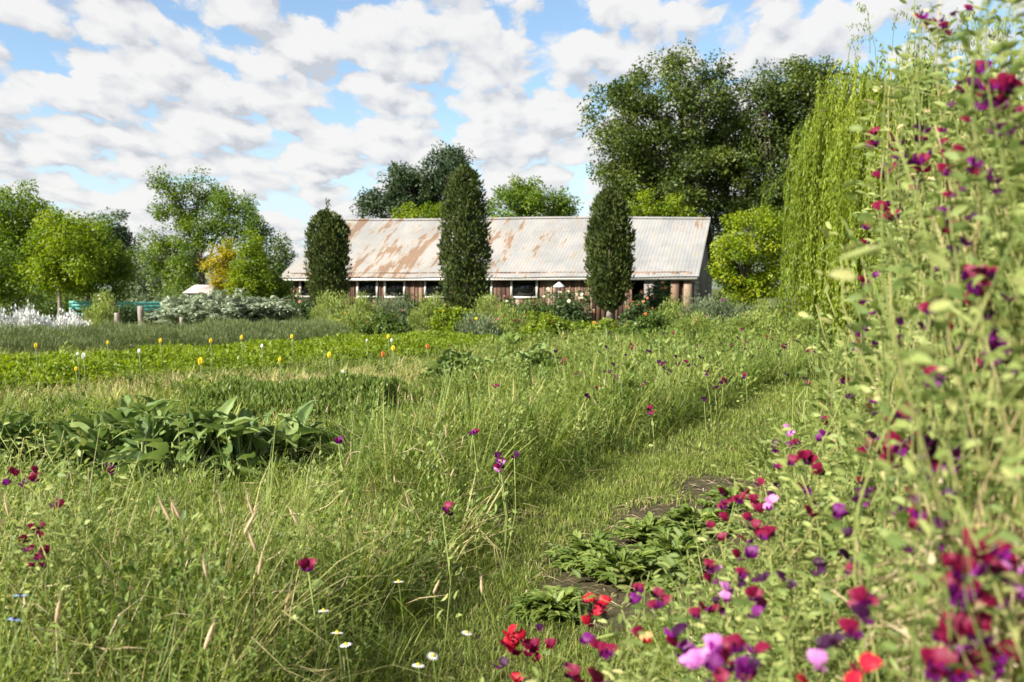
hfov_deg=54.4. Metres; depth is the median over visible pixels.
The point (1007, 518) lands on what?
sweet pea plant
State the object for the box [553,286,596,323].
flower bush
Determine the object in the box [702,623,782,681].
sweet pea plant
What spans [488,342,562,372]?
broad leaf plant
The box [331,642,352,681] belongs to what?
daisy
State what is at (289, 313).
flower bush
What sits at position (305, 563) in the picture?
sweet pea sprig
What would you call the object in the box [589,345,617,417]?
sweet pea sprig
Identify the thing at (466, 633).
daisy
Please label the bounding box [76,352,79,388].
pointed bloom
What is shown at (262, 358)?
pointed bloom
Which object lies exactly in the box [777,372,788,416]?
sweet pea sprig
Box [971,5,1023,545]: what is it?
sweet pea plant
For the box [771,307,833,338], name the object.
flower bush
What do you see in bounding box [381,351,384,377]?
pointed bloom
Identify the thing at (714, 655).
sweet pea plant
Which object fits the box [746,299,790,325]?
flower bush
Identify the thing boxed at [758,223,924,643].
sweet pea plant
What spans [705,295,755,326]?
flower bush
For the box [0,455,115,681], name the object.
sweet pea plant
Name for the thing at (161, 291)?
bush
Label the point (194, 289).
hut
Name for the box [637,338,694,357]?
broad leaf plant
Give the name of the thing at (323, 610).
daisy
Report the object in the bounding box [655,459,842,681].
sweet pea plant
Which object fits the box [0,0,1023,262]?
sky
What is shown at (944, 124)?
sweet pea plant
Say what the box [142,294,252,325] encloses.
silver shrub
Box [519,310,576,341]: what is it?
flower bush
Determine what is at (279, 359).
pointed bloom
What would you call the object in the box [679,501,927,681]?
sweet pea plant
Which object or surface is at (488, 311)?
flower bush
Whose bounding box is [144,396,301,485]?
broad leaf plant
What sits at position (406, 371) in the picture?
wild grass
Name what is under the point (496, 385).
sweet pea sprig
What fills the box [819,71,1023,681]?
sweet pea plant
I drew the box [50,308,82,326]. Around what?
white plant
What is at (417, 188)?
dark tree
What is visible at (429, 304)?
flower bush
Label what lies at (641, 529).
seedling plant
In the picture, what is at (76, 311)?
bush
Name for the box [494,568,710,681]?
sweet pea plant
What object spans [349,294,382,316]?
flower bush
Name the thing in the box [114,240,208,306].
olive tree
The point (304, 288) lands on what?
window
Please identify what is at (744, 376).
sweet pea sprig
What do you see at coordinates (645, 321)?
flower bush
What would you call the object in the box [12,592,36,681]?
blue flower
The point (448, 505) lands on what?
sweet pea sprig
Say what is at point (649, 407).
sweet pea sprig
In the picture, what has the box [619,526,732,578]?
seedling plant
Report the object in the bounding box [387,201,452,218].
broadleaf tree
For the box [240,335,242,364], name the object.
pointed bloom
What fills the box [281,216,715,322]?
barn
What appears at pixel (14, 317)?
white plant
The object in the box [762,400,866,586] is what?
sweet pea plant
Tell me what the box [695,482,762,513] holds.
seedling plant
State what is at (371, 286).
window
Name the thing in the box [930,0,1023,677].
sweet pea plant
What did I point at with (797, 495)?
sweet pea plant
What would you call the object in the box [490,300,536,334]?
flower bush
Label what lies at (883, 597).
plant
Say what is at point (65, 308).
bush
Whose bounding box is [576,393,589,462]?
sweet pea sprig
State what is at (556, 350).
sweet pea sprig
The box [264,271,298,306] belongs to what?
round shrub tree
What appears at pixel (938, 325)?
sweet pea plant
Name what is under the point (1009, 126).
sweet pea plant
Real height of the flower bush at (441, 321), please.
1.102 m
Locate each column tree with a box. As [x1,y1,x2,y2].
[303,198,352,314]
[436,163,493,314]
[583,184,636,324]
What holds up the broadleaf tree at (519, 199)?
on the ground at (590, 583)
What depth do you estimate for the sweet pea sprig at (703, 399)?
8.33 m
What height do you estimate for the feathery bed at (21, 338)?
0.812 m
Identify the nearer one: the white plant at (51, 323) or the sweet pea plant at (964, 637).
the sweet pea plant at (964, 637)
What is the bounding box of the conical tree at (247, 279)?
[220,226,280,302]
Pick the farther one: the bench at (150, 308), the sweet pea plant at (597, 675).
the bench at (150, 308)
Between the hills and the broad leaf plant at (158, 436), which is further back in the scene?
the hills
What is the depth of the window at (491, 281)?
42.31 m
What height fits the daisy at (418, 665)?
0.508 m
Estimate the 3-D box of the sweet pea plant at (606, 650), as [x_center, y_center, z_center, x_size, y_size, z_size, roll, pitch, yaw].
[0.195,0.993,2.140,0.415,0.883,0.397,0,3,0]
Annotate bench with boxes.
[69,301,99,317]
[111,301,161,326]
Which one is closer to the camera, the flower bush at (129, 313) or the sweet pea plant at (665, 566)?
the sweet pea plant at (665, 566)
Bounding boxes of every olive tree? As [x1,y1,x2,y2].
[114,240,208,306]
[243,230,298,299]
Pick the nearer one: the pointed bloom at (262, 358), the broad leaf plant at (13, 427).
the broad leaf plant at (13, 427)
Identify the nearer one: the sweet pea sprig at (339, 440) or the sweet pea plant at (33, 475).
the sweet pea plant at (33, 475)
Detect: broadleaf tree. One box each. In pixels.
[0,179,70,304]
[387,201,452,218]
[482,173,583,217]
[615,183,703,216]
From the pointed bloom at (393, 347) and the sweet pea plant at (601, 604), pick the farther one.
the pointed bloom at (393, 347)
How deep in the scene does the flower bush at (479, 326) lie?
26.82 m
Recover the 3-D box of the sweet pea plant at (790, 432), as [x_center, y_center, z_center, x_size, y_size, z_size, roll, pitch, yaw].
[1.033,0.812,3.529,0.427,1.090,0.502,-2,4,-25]
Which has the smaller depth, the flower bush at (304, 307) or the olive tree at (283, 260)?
the flower bush at (304, 307)
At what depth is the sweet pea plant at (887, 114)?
3.03 m
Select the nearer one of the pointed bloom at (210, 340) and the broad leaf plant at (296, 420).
the broad leaf plant at (296, 420)
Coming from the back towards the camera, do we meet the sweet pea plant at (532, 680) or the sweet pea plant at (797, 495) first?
the sweet pea plant at (797, 495)
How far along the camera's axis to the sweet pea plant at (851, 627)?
1.35 m
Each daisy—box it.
[308,608,329,681]
[331,630,342,681]
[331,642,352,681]
[389,580,409,681]
[413,663,423,681]
[427,652,438,681]
[453,631,473,681]
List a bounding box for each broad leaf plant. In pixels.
[0,410,79,474]
[24,418,124,482]
[68,395,185,480]
[99,399,260,487]
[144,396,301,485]
[220,400,343,478]
[416,349,498,381]
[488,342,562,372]
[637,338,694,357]
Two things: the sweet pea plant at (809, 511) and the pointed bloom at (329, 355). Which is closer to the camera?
the sweet pea plant at (809, 511)
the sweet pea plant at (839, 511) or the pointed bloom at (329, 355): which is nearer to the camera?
the sweet pea plant at (839, 511)
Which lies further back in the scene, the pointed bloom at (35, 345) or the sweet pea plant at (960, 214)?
the pointed bloom at (35, 345)
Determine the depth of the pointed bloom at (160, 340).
16.47 m
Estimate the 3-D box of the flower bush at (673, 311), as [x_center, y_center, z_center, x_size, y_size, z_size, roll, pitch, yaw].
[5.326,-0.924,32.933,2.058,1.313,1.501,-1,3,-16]
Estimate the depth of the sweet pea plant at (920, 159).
2.42 m
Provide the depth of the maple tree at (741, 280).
40.63 m
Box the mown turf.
[252,376,832,681]
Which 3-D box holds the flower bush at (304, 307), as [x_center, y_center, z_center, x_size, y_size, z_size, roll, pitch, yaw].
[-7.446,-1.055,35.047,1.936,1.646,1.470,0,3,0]
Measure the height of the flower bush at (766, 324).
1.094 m
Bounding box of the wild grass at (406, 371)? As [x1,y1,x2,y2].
[0,319,1012,681]
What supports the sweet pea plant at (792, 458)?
on the ground at (590, 583)
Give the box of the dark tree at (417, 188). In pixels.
[349,140,488,218]
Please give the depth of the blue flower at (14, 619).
2.65 m
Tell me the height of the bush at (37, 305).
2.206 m
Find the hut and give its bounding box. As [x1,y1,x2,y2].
[183,285,216,297]
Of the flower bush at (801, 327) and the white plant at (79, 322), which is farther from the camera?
the white plant at (79, 322)
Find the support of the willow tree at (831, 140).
on the ground at (590, 583)
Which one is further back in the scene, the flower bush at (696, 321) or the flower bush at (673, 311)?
the flower bush at (673, 311)
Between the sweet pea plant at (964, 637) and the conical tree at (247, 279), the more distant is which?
the conical tree at (247, 279)
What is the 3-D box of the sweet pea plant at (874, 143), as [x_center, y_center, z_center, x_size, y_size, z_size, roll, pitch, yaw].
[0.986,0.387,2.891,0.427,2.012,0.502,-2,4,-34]
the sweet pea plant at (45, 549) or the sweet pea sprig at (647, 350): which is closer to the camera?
the sweet pea plant at (45, 549)
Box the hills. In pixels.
[96,248,816,288]
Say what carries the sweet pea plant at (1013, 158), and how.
on the ground at (590, 583)
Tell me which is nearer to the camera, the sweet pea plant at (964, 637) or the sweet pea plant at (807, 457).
the sweet pea plant at (964, 637)
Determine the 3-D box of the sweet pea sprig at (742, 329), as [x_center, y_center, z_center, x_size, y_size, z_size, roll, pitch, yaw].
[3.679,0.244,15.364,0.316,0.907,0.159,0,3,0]
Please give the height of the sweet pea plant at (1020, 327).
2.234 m
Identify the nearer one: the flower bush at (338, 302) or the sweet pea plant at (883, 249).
the sweet pea plant at (883, 249)
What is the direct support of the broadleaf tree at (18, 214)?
on the ground at (590, 583)
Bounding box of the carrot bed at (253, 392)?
[185,369,405,416]
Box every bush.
[0,283,57,320]
[18,285,79,319]
[68,288,130,318]
[78,286,127,326]
[111,299,147,325]
[117,284,166,319]
[140,280,196,302]
[276,301,300,322]
[286,288,316,321]
[307,288,353,326]
[324,305,373,335]
[342,290,388,320]
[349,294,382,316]
[353,307,413,335]
[370,293,423,327]
[397,291,424,325]
[404,287,455,331]
[427,304,471,331]
[453,311,506,338]
[462,287,516,324]
[490,295,529,320]
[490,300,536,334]
[511,296,553,325]
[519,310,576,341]
[527,287,580,320]
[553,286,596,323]
[570,317,619,335]
[615,310,678,336]
[616,297,655,325]
[633,279,675,322]
[644,296,696,324]
[666,309,736,336]
[670,289,731,324]
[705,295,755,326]
[726,303,779,334]
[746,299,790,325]
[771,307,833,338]
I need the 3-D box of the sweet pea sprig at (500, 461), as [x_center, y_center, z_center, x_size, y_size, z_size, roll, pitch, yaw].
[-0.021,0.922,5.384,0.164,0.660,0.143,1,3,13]
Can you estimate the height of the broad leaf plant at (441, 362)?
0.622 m
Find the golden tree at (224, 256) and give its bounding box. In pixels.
[196,235,241,300]
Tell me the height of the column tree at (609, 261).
5.123 m
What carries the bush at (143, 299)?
on the ground at (590, 583)
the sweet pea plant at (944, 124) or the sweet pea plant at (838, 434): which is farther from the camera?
the sweet pea plant at (838, 434)
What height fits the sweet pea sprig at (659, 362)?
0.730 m
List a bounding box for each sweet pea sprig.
[104,461,128,570]
[287,558,328,681]
[331,436,346,518]
[424,501,461,654]
[465,428,481,517]
[492,384,499,419]
[492,451,524,571]
[554,349,576,383]
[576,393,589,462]
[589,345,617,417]
[617,343,650,378]
[640,360,671,406]
[642,405,659,492]
[673,354,696,401]
[697,396,710,468]
[698,355,726,435]
[737,373,748,434]
[740,328,759,371]
[765,335,797,381]
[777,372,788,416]
[800,377,810,429]
[804,349,825,394]
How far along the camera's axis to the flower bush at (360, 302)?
33.89 m
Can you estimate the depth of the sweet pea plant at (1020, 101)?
2.36 m
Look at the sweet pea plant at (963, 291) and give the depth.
2.68 m
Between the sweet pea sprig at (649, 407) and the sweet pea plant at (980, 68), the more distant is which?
the sweet pea sprig at (649, 407)
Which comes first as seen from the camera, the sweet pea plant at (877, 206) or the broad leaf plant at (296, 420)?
the sweet pea plant at (877, 206)
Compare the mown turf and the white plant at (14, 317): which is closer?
the mown turf
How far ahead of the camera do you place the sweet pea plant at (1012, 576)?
1.17 m
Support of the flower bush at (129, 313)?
on the ground at (590, 583)
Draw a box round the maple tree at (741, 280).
[703,203,789,315]
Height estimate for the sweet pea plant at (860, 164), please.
2.189 m
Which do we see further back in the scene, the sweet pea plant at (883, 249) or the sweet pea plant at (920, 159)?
the sweet pea plant at (883, 249)
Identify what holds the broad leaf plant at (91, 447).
on the ground at (590, 583)
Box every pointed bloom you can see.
[34,343,37,374]
[74,366,77,395]
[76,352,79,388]
[82,352,85,390]
[138,349,140,385]
[159,338,161,374]
[198,357,202,385]
[209,338,212,370]
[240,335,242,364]
[261,344,263,376]
[278,357,281,381]
[290,334,293,368]
[327,352,330,375]
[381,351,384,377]
[387,334,389,360]
[392,345,394,373]
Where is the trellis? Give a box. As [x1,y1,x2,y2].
[694,281,698,310]
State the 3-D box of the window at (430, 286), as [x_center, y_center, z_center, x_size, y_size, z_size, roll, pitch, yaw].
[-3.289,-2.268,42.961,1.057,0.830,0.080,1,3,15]
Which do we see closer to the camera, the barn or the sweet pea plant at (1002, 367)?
the sweet pea plant at (1002, 367)
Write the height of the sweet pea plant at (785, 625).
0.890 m
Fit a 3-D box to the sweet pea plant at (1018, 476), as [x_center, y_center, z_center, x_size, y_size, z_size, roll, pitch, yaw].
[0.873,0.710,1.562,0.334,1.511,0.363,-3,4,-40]
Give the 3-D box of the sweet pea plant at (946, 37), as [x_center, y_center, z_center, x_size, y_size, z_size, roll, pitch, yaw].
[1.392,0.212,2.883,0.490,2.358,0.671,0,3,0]
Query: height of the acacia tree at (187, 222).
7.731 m
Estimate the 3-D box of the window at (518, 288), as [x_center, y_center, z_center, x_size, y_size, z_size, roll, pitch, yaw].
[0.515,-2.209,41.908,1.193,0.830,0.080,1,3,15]
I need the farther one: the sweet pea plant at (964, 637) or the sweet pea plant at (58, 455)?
the sweet pea plant at (58, 455)
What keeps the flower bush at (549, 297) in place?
on the ground at (590, 583)
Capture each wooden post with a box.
[114,313,119,323]
[137,306,143,326]
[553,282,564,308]
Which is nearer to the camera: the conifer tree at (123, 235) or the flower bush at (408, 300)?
the flower bush at (408, 300)
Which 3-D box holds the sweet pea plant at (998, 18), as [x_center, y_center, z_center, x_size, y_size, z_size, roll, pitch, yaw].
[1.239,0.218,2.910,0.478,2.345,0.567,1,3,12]
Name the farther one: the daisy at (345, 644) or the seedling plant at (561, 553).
the seedling plant at (561, 553)
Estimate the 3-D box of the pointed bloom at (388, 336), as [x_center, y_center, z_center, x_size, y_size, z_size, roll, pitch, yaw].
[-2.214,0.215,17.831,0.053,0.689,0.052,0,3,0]
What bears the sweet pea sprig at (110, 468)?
on the ground at (590, 583)
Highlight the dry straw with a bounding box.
[1,406,880,681]
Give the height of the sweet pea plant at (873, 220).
2.037 m
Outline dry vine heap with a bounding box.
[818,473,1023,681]
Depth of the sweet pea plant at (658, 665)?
2.06 m
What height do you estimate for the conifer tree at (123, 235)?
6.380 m
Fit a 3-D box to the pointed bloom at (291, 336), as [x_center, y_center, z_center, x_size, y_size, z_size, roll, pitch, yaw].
[-3.939,0.215,17.831,0.053,0.689,0.052,0,3,0]
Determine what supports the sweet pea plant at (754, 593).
on the ground at (590, 583)
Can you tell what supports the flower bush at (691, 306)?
on the ground at (590, 583)
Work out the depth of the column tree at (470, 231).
35.40 m
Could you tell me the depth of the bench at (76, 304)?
38.62 m
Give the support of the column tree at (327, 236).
on the ground at (590, 583)
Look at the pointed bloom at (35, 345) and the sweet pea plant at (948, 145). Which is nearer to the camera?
the sweet pea plant at (948, 145)
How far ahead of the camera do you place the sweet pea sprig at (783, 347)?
15.58 m
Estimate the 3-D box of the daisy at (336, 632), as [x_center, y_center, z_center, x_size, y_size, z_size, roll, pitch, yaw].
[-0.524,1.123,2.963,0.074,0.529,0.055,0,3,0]
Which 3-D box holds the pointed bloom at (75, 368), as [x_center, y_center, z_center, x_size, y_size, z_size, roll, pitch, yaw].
[-5.797,0.573,13.252,0.040,0.482,0.040,-3,4,-44]
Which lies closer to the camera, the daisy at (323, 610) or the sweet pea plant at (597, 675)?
the sweet pea plant at (597, 675)
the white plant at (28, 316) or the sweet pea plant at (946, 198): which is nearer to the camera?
the sweet pea plant at (946, 198)
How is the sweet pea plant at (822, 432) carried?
on the ground at (590, 583)
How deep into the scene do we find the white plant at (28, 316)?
29.15 m
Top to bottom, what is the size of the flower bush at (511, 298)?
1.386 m
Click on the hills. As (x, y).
(713, 286)
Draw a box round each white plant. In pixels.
[0,307,10,329]
[6,304,40,325]
[18,300,49,330]
[41,314,64,329]
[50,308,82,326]
[61,309,90,335]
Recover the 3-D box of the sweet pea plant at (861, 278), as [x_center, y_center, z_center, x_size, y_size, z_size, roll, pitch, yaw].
[1.077,0.564,3.055,0.546,1.638,0.465,1,3,24]
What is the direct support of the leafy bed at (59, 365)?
on the ground at (590, 583)
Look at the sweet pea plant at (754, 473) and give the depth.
3.65 m
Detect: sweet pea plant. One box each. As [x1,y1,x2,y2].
[0,417,81,631]
[0,422,55,575]
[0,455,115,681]
[0,460,81,680]
[6,451,127,679]
[43,442,164,641]
[447,676,522,681]
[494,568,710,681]
[510,676,536,681]
[517,587,672,681]
[531,493,795,681]
[587,617,787,681]
[601,522,815,681]
[602,571,777,681]
[619,631,841,681]
[640,525,830,681]
[649,652,683,681]
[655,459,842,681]
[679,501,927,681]
[684,564,890,679]
[690,426,878,681]
[690,445,834,631]
[697,450,850,681]
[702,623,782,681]
[707,505,877,681]
[718,454,861,681]
[721,423,859,662]
[732,10,958,681]
[739,415,880,676]
[745,412,913,681]
[756,517,947,681]
[758,149,1012,681]
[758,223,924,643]
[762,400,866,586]
[767,384,861,650]
[771,127,927,681]
[782,257,913,679]
[810,152,986,681]
[814,59,1022,681]
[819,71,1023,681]
[819,137,1023,681]
[827,220,1023,681]
[846,43,1001,657]
[847,0,1023,678]
[848,148,978,467]
[850,98,993,627]
[852,130,991,621]
[853,4,1023,680]
[866,0,1023,665]
[869,30,1023,651]
[874,0,1023,677]
[883,89,1017,500]
[886,111,1022,501]
[901,0,1023,503]
[901,80,1023,519]
[907,73,1023,665]
[922,565,1023,681]
[923,476,1023,681]
[925,91,1023,541]
[928,304,1023,678]
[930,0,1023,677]
[941,44,1023,620]
[941,55,1023,636]
[943,0,1023,606]
[956,0,1023,669]
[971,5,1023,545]
[980,42,1023,634]
[981,147,1023,584]
[986,337,1023,574]
[1007,156,1020,331]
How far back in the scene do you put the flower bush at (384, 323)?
29.80 m
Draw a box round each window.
[299,281,310,297]
[356,280,377,297]
[384,280,405,297]
[424,280,445,297]
[484,280,492,297]
[510,280,537,297]
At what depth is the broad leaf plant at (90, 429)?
7.98 m
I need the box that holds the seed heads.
[2,334,869,681]
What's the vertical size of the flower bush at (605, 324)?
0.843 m
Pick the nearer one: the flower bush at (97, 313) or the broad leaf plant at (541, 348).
the broad leaf plant at (541, 348)
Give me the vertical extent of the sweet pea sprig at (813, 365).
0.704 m
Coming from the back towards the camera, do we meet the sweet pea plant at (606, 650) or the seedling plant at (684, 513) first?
the seedling plant at (684, 513)
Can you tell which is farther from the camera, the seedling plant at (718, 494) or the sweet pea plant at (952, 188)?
the seedling plant at (718, 494)
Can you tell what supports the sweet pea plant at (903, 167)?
on the ground at (590, 583)
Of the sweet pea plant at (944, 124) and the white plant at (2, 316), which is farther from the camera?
the white plant at (2, 316)
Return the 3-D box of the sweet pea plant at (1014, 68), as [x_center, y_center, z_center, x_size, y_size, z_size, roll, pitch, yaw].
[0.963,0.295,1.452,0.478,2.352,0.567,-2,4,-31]
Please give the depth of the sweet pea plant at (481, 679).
2.36 m
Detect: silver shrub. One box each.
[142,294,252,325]
[153,287,280,326]
[227,295,300,325]
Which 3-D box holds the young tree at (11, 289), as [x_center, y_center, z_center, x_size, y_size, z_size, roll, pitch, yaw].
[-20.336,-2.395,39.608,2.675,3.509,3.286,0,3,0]
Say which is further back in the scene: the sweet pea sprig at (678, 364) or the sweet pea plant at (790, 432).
the sweet pea sprig at (678, 364)
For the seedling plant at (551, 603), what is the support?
on the ground at (590, 583)
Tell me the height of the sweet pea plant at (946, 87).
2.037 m
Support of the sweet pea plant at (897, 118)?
on the ground at (590, 583)
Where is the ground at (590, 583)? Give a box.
[0,289,824,681]
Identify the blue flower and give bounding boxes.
[0,616,30,681]
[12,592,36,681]
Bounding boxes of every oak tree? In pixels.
[576,38,781,245]
[735,54,849,311]
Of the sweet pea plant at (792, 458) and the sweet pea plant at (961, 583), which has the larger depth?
the sweet pea plant at (792, 458)
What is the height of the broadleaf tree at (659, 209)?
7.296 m
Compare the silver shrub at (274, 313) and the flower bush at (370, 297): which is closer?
the silver shrub at (274, 313)
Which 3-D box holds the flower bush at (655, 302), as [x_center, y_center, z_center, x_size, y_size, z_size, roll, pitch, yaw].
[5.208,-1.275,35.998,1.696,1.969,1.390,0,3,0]
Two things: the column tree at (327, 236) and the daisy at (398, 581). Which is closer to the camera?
the daisy at (398, 581)
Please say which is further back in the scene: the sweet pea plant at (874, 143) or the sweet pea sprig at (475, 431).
the sweet pea sprig at (475, 431)
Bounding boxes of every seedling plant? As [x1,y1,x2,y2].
[505,585,593,622]
[540,529,629,572]
[561,539,691,593]
[611,511,684,542]
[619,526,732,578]
[662,503,740,534]
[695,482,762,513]
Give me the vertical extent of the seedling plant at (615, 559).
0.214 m
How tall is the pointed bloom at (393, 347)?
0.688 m
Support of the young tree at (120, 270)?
on the ground at (590, 583)
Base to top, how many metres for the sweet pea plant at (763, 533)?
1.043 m
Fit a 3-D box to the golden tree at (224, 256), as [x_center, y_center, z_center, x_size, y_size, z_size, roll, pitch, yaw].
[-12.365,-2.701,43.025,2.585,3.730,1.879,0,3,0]
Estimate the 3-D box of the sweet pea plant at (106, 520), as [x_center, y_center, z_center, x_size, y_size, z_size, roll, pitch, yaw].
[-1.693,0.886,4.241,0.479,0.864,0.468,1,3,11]
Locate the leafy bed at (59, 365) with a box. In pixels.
[0,329,525,391]
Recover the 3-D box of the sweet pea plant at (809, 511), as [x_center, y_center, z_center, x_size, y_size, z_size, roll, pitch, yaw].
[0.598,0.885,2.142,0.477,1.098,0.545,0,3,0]
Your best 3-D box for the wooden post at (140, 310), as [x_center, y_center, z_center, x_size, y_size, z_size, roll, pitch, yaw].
[-11.555,-0.632,31.013,0.188,0.914,0.188,0,3,0]
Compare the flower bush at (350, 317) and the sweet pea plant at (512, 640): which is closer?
the sweet pea plant at (512, 640)
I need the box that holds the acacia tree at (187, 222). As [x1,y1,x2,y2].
[133,163,278,296]
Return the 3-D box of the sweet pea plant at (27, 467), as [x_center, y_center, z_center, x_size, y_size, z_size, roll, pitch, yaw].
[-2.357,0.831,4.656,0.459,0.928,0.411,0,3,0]
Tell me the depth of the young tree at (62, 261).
36.46 m
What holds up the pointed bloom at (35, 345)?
on the ground at (590, 583)
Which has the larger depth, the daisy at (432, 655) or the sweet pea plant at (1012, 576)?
the daisy at (432, 655)
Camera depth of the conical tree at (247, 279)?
41.87 m
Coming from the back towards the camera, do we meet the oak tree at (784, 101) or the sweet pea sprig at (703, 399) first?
the oak tree at (784, 101)
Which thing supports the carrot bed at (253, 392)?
on the ground at (590, 583)
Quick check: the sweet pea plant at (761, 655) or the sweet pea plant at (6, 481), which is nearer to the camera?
the sweet pea plant at (761, 655)
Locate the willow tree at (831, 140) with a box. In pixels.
[746,2,1023,339]
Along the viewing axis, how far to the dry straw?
4.90 m
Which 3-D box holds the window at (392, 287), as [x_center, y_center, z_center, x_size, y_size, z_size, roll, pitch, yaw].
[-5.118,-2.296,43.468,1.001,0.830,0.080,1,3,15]
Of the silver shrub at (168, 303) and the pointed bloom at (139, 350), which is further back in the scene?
the silver shrub at (168, 303)
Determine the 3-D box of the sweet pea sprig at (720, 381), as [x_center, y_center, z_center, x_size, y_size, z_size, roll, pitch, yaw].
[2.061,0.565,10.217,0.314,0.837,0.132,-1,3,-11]
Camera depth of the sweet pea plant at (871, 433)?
2.19 m
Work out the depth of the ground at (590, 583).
5.42 m
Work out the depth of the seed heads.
3.52 m
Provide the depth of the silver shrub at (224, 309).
30.58 m
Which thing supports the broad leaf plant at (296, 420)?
on the ground at (590, 583)
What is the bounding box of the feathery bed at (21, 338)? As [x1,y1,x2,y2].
[0,314,355,351]
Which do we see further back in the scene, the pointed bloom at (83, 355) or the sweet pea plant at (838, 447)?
the pointed bloom at (83, 355)
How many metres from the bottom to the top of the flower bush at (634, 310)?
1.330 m
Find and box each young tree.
[0,237,36,314]
[10,205,119,322]
[63,207,141,320]
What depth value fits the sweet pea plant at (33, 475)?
3.84 m
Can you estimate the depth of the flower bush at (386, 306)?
33.89 m
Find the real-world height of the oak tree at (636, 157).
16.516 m
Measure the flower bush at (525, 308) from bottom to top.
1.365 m
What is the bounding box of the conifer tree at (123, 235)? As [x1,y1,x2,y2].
[81,209,147,310]
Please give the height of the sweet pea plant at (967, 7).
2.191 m
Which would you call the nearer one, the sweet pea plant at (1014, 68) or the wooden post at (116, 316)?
the sweet pea plant at (1014, 68)
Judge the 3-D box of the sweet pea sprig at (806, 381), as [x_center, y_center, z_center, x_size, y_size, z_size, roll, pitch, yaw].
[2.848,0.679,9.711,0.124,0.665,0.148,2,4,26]
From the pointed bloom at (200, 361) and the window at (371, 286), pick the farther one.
the window at (371, 286)

